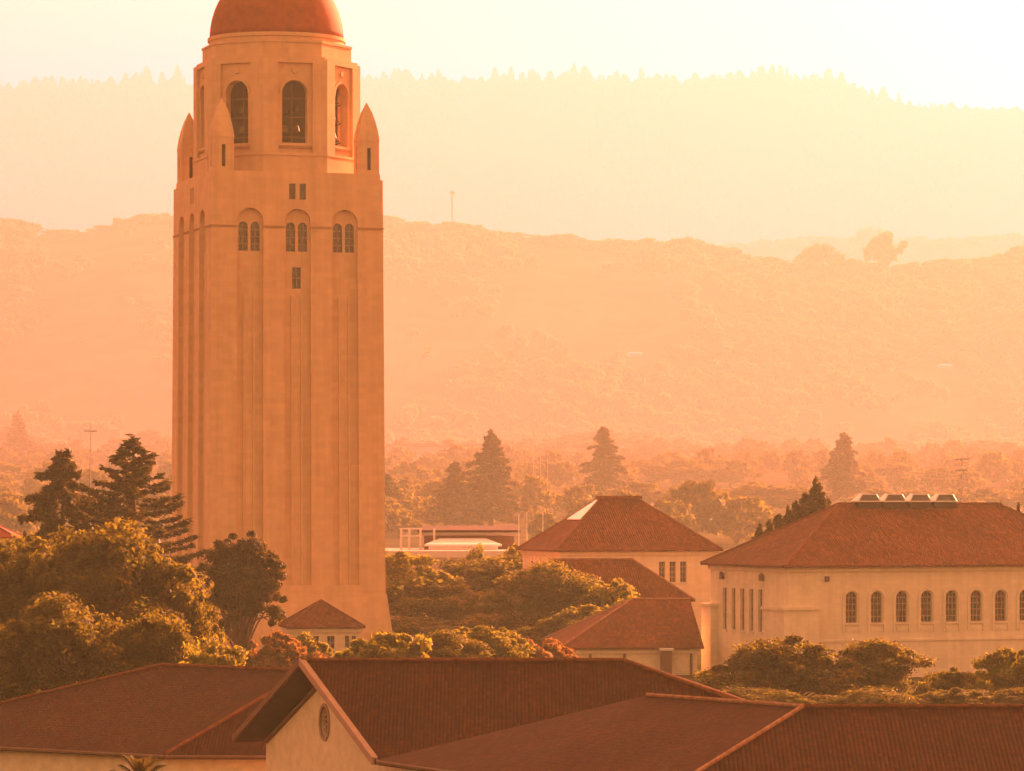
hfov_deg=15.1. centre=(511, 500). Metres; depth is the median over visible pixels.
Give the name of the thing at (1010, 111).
conifer tree
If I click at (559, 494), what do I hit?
broadleaf tree
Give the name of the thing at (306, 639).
shrub
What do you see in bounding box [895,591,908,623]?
window
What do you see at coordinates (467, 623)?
broadleaf tree
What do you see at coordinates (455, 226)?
oak tree
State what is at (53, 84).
conifer tree
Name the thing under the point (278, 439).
bell tower
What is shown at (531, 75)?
conifer tree
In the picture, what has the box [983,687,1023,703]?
broadleaf tree
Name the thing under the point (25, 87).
conifer tree
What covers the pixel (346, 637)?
window
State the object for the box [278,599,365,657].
pavilion building
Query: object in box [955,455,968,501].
utility pole
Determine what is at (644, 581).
wing building
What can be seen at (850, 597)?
window
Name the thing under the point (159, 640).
broadleaf tree
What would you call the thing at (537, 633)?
broadleaf tree
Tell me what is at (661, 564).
window
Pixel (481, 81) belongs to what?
conifer tree
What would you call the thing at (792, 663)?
broadleaf tree
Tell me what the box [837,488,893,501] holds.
broadleaf tree
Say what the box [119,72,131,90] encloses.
conifer tree
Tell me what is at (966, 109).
conifer tree
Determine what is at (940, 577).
library building
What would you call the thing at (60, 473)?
conifer tree
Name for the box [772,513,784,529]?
conifer tree
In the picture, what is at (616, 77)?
conifer tree
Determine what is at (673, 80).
conifer tree
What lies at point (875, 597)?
window
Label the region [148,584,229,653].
broadleaf tree
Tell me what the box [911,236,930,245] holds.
oak tree
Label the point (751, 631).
window
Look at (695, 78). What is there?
conifer tree
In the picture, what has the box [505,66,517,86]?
conifer tree
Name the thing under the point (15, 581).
broadleaf tree
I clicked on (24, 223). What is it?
oak tree
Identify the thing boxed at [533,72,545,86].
conifer tree
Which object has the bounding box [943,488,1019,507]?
broadleaf tree
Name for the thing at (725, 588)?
window
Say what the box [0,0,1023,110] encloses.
sky
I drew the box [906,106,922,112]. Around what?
conifer tree
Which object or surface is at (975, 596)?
window
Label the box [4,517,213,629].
broadleaf tree
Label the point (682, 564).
window
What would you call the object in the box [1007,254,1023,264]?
oak tree
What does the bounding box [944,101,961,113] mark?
conifer tree
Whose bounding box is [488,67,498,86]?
conifer tree
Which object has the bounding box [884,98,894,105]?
conifer tree
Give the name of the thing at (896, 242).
oak tree
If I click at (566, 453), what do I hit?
broadleaf tree
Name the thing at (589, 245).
oak tree
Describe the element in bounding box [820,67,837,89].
conifer tree
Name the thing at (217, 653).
broadleaf tree
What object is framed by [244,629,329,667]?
shrub
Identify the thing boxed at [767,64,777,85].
conifer tree
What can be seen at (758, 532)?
conifer tree
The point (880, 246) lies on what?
oak tree
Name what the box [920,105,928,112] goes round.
conifer tree
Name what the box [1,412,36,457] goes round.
conifer tree
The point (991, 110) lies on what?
conifer tree
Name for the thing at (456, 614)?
broadleaf tree
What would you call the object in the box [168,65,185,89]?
conifer tree
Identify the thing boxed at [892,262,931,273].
oak tree
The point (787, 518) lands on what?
conifer tree
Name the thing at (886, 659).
broadleaf tree
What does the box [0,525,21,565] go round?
red roof house
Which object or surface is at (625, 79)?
conifer tree
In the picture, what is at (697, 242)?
oak tree
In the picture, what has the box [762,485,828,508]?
broadleaf tree
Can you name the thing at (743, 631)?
window
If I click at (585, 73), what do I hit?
conifer tree
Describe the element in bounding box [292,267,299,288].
window
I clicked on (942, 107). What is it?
conifer tree
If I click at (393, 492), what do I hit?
conifer tree
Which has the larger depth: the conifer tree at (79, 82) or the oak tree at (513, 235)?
the conifer tree at (79, 82)
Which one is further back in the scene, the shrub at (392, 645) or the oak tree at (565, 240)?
the oak tree at (565, 240)
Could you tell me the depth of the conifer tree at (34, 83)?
14418.05 m
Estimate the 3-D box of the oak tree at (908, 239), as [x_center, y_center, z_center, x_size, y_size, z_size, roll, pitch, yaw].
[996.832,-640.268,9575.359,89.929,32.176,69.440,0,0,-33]
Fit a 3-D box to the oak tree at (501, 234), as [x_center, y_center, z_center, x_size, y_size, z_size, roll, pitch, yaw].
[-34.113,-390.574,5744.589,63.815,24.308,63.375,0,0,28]
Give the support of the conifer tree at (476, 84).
on the mountain
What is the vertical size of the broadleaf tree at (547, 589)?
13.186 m
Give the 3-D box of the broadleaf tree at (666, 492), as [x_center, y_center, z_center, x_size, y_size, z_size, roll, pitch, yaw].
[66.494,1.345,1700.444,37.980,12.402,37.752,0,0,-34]
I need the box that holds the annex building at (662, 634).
[541,598,703,674]
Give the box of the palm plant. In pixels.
[111,754,165,770]
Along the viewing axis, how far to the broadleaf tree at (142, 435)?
3705.78 m
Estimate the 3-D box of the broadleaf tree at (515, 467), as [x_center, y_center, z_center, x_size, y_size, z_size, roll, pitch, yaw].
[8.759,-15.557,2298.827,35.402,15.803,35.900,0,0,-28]
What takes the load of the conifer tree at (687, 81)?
on the mountain
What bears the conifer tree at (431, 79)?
on the mountain
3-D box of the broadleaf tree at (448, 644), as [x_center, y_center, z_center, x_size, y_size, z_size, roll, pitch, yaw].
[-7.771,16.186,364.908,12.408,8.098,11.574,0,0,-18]
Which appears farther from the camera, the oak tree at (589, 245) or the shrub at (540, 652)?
the oak tree at (589, 245)
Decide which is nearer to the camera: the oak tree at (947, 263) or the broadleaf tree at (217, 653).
the broadleaf tree at (217, 653)
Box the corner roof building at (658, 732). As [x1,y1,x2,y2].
[376,693,1023,770]
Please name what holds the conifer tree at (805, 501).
on the ground
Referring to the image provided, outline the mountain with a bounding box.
[0,82,1023,247]
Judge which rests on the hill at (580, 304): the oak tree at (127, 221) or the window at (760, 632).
the oak tree at (127, 221)
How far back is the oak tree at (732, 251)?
5713.56 m
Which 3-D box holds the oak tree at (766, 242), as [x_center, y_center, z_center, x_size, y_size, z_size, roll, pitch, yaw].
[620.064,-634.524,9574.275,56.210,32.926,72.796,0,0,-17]
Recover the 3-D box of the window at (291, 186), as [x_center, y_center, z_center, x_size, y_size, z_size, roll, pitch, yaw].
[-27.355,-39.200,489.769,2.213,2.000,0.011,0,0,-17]
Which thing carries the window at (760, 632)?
in the library building at (940, 577)
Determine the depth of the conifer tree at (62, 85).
14421.68 m
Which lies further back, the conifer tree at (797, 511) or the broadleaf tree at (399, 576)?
the broadleaf tree at (399, 576)
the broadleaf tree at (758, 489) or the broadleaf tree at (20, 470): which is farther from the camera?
the broadleaf tree at (20, 470)
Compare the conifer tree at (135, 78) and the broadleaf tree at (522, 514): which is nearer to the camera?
the broadleaf tree at (522, 514)
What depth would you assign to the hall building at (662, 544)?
525.71 m
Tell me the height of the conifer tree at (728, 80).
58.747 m
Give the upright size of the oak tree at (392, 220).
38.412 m
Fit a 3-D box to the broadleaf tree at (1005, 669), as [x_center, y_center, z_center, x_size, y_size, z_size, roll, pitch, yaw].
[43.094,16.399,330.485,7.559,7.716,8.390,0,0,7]
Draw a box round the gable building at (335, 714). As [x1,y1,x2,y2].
[232,658,745,770]
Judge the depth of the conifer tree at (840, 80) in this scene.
14422.20 m
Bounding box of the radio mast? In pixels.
[449,189,454,230]
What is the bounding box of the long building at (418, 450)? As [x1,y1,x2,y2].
[385,444,508,462]
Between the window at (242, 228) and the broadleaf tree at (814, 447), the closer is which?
the window at (242, 228)
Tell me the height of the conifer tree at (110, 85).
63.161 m
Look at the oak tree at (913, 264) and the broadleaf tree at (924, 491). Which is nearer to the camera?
the broadleaf tree at (924, 491)
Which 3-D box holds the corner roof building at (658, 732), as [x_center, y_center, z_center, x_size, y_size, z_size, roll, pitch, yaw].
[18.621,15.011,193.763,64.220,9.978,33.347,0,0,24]
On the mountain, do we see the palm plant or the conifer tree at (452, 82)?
the conifer tree at (452, 82)
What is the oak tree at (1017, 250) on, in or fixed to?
on the hill at (580, 304)
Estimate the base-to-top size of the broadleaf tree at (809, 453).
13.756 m
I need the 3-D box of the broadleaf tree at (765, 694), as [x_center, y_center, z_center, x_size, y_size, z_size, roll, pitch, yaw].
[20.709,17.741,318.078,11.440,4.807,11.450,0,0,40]
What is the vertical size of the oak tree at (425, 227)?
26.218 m
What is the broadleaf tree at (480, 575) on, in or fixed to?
on the ground
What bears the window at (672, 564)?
in the hall building at (662, 544)
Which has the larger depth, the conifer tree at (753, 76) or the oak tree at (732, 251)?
the conifer tree at (753, 76)
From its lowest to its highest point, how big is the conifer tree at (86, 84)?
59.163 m
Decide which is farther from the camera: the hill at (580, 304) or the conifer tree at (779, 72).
the conifer tree at (779, 72)
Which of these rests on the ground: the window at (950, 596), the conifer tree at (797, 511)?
the conifer tree at (797, 511)
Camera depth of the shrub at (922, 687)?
324.49 m
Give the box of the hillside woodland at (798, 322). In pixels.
[0,212,1023,457]
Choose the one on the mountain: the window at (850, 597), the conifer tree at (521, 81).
the conifer tree at (521, 81)
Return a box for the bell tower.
[171,0,391,651]
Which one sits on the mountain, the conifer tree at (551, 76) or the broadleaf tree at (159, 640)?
the conifer tree at (551, 76)
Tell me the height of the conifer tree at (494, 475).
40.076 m
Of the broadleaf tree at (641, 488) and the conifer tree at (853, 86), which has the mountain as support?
the conifer tree at (853, 86)
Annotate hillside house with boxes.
[627,352,643,356]
[936,364,953,367]
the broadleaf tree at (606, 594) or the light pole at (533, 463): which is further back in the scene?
the light pole at (533, 463)
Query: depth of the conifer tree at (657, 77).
14418.66 m
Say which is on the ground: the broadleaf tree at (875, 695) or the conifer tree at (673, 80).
the broadleaf tree at (875, 695)
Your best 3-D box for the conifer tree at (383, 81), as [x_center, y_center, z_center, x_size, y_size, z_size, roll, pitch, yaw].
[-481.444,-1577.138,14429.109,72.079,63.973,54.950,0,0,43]
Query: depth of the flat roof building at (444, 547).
586.99 m
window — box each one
[238,222,258,250]
[286,223,305,251]
[289,184,304,199]
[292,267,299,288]
[313,636,318,648]
[327,636,335,650]
[333,224,352,252]
[344,636,348,649]
[659,562,664,578]
[670,562,676,583]
[679,562,687,583]
[721,588,726,630]
[730,588,735,631]
[738,589,744,632]
[747,589,753,632]
[756,590,762,633]
[845,592,858,624]
[870,591,883,624]
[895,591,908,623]
[920,591,933,623]
[945,591,958,623]
[970,590,983,622]
[994,590,1007,622]
[1019,590,1023,622]
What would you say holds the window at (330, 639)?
in the pavilion building at (332, 626)
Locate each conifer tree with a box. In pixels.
[0,81,4,92]
[0,448,102,663]
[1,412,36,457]
[3,82,12,93]
[15,79,30,92]
[28,76,40,92]
[41,75,52,91]
[46,75,59,92]
[47,434,226,622]
[58,76,68,91]
[65,78,77,91]
[76,74,82,92]
[77,78,89,91]
[93,79,101,91]
[103,76,117,91]
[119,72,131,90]
[126,72,141,89]
[139,65,154,89]
[158,71,166,86]
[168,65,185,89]
[360,78,368,86]
[363,74,373,86]
[379,71,389,86]
[385,473,409,533]
[388,68,399,86]
[399,68,412,85]
[406,74,415,86]
[423,461,484,532]
[426,72,434,87]
[435,69,442,87]
[439,76,450,88]
[446,79,458,88]
[455,76,469,87]
[456,429,528,532]
[468,78,481,87]
[477,75,485,87]
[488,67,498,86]
[496,73,511,87]
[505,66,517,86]
[515,72,528,86]
[525,67,538,86]
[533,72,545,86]
[543,70,558,86]
[560,71,569,85]
[568,62,578,86]
[578,66,593,86]
[578,426,627,491]
[606,74,615,87]
[612,70,622,88]
[615,73,633,88]
[637,67,645,88]
[643,76,654,88]
[651,73,663,87]
[661,73,669,87]
[665,74,683,87]
[681,79,693,86]
[686,72,701,86]
[699,77,710,85]
[706,73,718,85]
[717,75,722,85]
[721,72,740,85]
[733,70,746,85]
[747,70,758,85]
[750,522,764,539]
[752,65,768,85]
[765,519,773,533]
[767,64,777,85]
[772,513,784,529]
[775,64,786,84]
[783,503,792,524]
[785,75,790,84]
[790,499,803,521]
[792,74,800,84]
[798,75,808,86]
[798,492,812,516]
[807,73,820,87]
[809,475,830,512]
[814,77,827,87]
[818,432,867,501]
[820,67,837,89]
[836,71,845,90]
[845,84,860,94]
[851,82,858,95]
[854,86,869,98]
[877,86,888,103]
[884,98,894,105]
[895,100,905,108]
[904,100,914,111]
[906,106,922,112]
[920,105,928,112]
[937,103,947,112]
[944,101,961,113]
[961,104,972,113]
[973,106,980,114]
[979,107,987,114]
[988,107,996,114]
[994,106,1007,114]
[1006,107,1017,114]
[1013,106,1023,114]
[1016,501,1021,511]
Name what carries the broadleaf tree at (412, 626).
on the ground
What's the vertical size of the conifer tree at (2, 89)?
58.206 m
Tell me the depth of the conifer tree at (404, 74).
14420.43 m
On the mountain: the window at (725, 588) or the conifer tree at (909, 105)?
the conifer tree at (909, 105)
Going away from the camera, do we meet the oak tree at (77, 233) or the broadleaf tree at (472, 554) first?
the broadleaf tree at (472, 554)
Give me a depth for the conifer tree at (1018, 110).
14421.42 m
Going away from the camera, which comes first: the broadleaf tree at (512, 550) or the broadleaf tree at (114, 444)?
the broadleaf tree at (512, 550)
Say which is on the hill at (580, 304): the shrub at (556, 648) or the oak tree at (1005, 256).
the oak tree at (1005, 256)
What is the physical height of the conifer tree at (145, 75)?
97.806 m
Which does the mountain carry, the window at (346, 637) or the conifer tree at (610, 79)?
the conifer tree at (610, 79)
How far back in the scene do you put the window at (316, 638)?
468.88 m
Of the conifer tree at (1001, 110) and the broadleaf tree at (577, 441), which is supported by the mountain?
the conifer tree at (1001, 110)
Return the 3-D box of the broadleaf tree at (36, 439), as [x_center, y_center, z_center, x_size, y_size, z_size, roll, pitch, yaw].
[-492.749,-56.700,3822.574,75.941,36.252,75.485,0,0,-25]
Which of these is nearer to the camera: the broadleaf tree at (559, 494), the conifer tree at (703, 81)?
the broadleaf tree at (559, 494)
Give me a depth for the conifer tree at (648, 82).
14420.14 m
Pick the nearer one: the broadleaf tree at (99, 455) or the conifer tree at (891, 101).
the broadleaf tree at (99, 455)
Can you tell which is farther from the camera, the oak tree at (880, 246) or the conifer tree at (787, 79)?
the conifer tree at (787, 79)
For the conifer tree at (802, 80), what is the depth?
14424.73 m
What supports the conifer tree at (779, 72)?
on the mountain
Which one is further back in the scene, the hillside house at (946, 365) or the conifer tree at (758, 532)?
the hillside house at (946, 365)
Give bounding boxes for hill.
[0,222,1023,457]
[735,240,1023,269]
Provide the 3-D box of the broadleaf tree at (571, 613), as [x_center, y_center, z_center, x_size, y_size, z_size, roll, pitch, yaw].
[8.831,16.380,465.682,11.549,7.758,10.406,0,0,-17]
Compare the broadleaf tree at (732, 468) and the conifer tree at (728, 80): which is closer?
the broadleaf tree at (732, 468)
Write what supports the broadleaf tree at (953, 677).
on the ground
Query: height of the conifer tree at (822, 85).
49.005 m
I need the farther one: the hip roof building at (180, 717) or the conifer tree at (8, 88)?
the conifer tree at (8, 88)
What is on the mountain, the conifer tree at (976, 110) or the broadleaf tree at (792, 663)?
the conifer tree at (976, 110)
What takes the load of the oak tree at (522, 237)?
on the hill at (580, 304)
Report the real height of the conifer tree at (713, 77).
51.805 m
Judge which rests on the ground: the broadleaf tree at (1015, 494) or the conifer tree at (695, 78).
the broadleaf tree at (1015, 494)
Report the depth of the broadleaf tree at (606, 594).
479.74 m
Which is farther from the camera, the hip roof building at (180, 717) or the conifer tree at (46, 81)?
the conifer tree at (46, 81)
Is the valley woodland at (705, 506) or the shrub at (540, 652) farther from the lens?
the valley woodland at (705, 506)
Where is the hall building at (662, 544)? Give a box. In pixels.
[516,496,723,634]
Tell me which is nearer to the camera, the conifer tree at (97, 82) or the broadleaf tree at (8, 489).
the broadleaf tree at (8, 489)
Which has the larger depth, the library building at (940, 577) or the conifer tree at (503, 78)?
the conifer tree at (503, 78)
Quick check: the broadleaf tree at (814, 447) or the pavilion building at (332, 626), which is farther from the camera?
the broadleaf tree at (814, 447)
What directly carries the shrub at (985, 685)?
on the ground
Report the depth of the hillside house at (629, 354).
5030.35 m
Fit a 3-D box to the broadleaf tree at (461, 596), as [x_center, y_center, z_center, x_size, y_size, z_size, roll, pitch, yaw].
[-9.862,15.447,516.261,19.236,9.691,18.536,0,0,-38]
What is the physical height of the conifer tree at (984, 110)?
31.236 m
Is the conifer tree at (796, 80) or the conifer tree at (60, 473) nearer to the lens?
the conifer tree at (60, 473)
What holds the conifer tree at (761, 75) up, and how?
on the mountain
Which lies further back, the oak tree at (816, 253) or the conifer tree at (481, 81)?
the conifer tree at (481, 81)
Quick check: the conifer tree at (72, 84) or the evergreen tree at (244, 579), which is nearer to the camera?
the evergreen tree at (244, 579)
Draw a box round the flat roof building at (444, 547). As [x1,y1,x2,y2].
[385,512,542,615]
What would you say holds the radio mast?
on the hill at (580, 304)
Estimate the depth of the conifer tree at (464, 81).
14419.78 m
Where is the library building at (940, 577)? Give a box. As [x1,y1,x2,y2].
[699,493,1023,676]
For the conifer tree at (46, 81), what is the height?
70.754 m
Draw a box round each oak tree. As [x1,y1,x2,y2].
[0,218,29,223]
[14,221,43,229]
[39,229,73,240]
[67,229,89,237]
[85,225,119,232]
[119,218,148,226]
[130,213,168,222]
[383,215,402,231]
[387,215,411,232]
[402,221,433,232]
[431,221,466,236]
[461,228,486,234]
[476,230,509,237]
[503,231,520,239]
[513,232,533,240]
[526,235,560,246]
[549,233,584,247]
[571,237,599,245]
[576,241,600,250]
[602,239,640,255]
[636,237,655,247]
[668,237,705,247]
[714,247,743,262]
[750,239,772,248]
[754,256,787,263]
[792,256,824,271]
[798,243,846,275]
[849,225,883,262]
[862,231,907,274]
[892,241,909,244]
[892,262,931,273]
[897,236,921,245]
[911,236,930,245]
[922,258,963,272]
[976,256,1009,268]
[991,252,1023,263]
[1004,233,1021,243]
[1005,245,1023,254]
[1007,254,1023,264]
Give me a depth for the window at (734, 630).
443.28 m
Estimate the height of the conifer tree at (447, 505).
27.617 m
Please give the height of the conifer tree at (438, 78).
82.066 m
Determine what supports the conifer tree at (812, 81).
on the mountain
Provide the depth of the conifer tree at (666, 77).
14423.80 m
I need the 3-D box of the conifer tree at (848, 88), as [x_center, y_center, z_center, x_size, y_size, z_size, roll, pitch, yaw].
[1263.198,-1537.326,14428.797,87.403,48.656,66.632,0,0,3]
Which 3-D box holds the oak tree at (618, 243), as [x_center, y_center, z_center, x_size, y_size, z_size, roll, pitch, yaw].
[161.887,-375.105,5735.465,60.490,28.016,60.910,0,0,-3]
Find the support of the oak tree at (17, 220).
on the hill at (580, 304)
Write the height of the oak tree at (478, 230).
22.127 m
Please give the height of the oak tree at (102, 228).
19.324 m
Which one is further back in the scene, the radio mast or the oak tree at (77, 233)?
the oak tree at (77, 233)
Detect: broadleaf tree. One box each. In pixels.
[0,425,47,444]
[0,462,33,479]
[0,485,18,493]
[0,533,58,627]
[0,591,134,700]
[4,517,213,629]
[32,443,80,454]
[46,449,115,465]
[93,608,197,674]
[99,437,154,451]
[137,429,171,441]
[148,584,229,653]
[180,633,248,665]
[385,549,466,615]
[388,580,491,621]
[390,615,468,636]
[407,629,494,657]
[414,554,522,612]
[434,608,494,631]
[452,625,536,657]
[455,543,489,603]
[457,614,538,638]
[464,558,601,646]
[493,496,550,516]
[503,540,527,559]
[508,461,545,471]
[515,616,580,645]
[537,449,588,458]
[539,433,623,451]
[543,491,573,515]
[548,604,609,634]
[560,577,639,616]
[573,430,657,446]
[599,594,636,610]
[601,481,668,501]
[634,459,717,486]
[646,489,669,504]
[692,634,878,701]
[696,459,765,486]
[718,481,792,504]
[722,686,823,703]
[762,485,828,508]
[777,443,832,457]
[804,449,835,458]
[813,685,931,703]
[822,637,939,693]
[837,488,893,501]
[871,461,929,485]
[882,489,967,501]
[914,666,981,691]
[920,687,1009,703]
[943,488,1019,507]
[970,647,1023,691]
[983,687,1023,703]
[985,487,1023,507]
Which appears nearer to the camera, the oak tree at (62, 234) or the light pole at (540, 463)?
the light pole at (540, 463)
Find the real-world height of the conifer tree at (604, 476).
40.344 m
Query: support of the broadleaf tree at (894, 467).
on the ground
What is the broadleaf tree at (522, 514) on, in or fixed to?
on the ground
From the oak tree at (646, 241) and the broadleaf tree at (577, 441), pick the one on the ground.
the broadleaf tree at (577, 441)
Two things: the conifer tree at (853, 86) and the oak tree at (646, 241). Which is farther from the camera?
the conifer tree at (853, 86)
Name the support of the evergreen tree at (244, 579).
on the ground
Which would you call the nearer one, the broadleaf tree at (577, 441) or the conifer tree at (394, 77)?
the broadleaf tree at (577, 441)
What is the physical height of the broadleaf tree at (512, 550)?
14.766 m
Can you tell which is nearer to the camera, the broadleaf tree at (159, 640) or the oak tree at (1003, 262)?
the broadleaf tree at (159, 640)
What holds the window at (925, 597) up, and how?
in the library building at (940, 577)
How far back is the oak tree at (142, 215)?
5761.94 m
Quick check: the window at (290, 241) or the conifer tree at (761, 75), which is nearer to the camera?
the window at (290, 241)
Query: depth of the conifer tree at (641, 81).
14421.80 m
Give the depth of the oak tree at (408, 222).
5781.99 m
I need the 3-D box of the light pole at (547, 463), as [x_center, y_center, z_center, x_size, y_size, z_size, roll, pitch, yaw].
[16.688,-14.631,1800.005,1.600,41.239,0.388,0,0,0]
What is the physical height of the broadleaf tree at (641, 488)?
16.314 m
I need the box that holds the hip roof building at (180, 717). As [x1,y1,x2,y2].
[0,663,289,770]
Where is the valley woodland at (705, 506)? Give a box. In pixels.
[0,436,1023,542]
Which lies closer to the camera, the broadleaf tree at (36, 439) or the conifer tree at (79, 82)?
the broadleaf tree at (36, 439)
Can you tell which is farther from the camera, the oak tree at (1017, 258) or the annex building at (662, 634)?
the oak tree at (1017, 258)
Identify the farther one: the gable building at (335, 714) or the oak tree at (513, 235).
the oak tree at (513, 235)
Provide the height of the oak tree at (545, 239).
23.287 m
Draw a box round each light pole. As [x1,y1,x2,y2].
[532,425,534,474]
[539,424,541,510]
[546,425,548,510]
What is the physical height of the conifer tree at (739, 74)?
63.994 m
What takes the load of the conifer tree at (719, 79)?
on the mountain
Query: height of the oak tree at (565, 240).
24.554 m
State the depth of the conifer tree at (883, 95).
14421.05 m
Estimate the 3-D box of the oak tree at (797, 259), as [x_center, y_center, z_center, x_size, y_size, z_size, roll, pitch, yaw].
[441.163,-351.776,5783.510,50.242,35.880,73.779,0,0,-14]
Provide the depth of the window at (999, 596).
440.90 m
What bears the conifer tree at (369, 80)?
on the mountain
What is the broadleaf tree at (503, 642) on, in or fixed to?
on the ground
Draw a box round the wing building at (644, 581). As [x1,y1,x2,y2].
[498,558,695,639]
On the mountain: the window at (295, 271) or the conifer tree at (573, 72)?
the conifer tree at (573, 72)
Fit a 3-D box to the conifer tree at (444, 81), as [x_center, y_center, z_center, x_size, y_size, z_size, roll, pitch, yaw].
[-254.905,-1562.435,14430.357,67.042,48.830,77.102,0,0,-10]
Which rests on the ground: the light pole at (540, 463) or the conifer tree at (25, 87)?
the light pole at (540, 463)
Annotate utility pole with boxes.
[84,426,96,524]
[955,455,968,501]
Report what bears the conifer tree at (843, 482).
on the ground
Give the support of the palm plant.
on the ground
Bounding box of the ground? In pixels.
[0,457,1023,698]
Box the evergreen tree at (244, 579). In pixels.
[194,530,287,665]
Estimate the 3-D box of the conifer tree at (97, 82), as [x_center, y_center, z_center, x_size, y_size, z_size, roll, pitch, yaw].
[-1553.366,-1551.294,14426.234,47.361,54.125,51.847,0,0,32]
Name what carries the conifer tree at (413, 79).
on the mountain
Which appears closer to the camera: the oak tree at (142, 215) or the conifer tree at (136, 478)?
the conifer tree at (136, 478)
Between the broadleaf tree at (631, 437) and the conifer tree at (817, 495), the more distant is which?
the broadleaf tree at (631, 437)
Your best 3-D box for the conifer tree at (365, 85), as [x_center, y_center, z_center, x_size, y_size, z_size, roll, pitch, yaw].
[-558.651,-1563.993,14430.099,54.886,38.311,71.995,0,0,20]
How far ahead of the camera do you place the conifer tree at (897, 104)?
14419.35 m
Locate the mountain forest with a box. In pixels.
[0,66,1023,243]
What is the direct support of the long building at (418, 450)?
on the ground
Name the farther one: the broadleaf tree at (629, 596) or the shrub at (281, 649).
the broadleaf tree at (629, 596)
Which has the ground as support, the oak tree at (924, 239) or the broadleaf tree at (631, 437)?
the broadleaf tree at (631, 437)
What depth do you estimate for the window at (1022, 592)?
441.98 m
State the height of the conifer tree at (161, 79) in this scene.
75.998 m
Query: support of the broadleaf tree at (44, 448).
on the ground
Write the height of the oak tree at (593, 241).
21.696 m
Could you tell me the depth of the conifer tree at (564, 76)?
14420.09 m
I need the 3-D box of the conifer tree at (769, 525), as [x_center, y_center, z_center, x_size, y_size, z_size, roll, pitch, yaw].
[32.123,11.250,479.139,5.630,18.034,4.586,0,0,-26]
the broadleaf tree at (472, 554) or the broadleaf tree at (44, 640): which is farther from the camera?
the broadleaf tree at (472, 554)
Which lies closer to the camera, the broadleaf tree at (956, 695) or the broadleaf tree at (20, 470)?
the broadleaf tree at (956, 695)
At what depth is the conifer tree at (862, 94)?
14419.81 m
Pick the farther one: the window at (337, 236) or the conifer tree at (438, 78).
the conifer tree at (438, 78)
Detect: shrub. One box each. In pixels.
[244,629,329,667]
[293,632,332,657]
[333,630,432,657]
[516,636,552,657]
[529,637,580,657]
[906,681,936,696]
[963,677,995,696]
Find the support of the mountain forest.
on the mountain
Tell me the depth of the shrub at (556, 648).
383.55 m
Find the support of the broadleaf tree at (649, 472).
on the ground
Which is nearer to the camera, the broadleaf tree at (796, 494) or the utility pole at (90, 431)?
the utility pole at (90, 431)
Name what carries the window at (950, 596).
in the library building at (940, 577)
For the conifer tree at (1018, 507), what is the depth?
481.87 m
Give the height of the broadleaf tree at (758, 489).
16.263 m
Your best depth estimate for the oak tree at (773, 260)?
5783.66 m

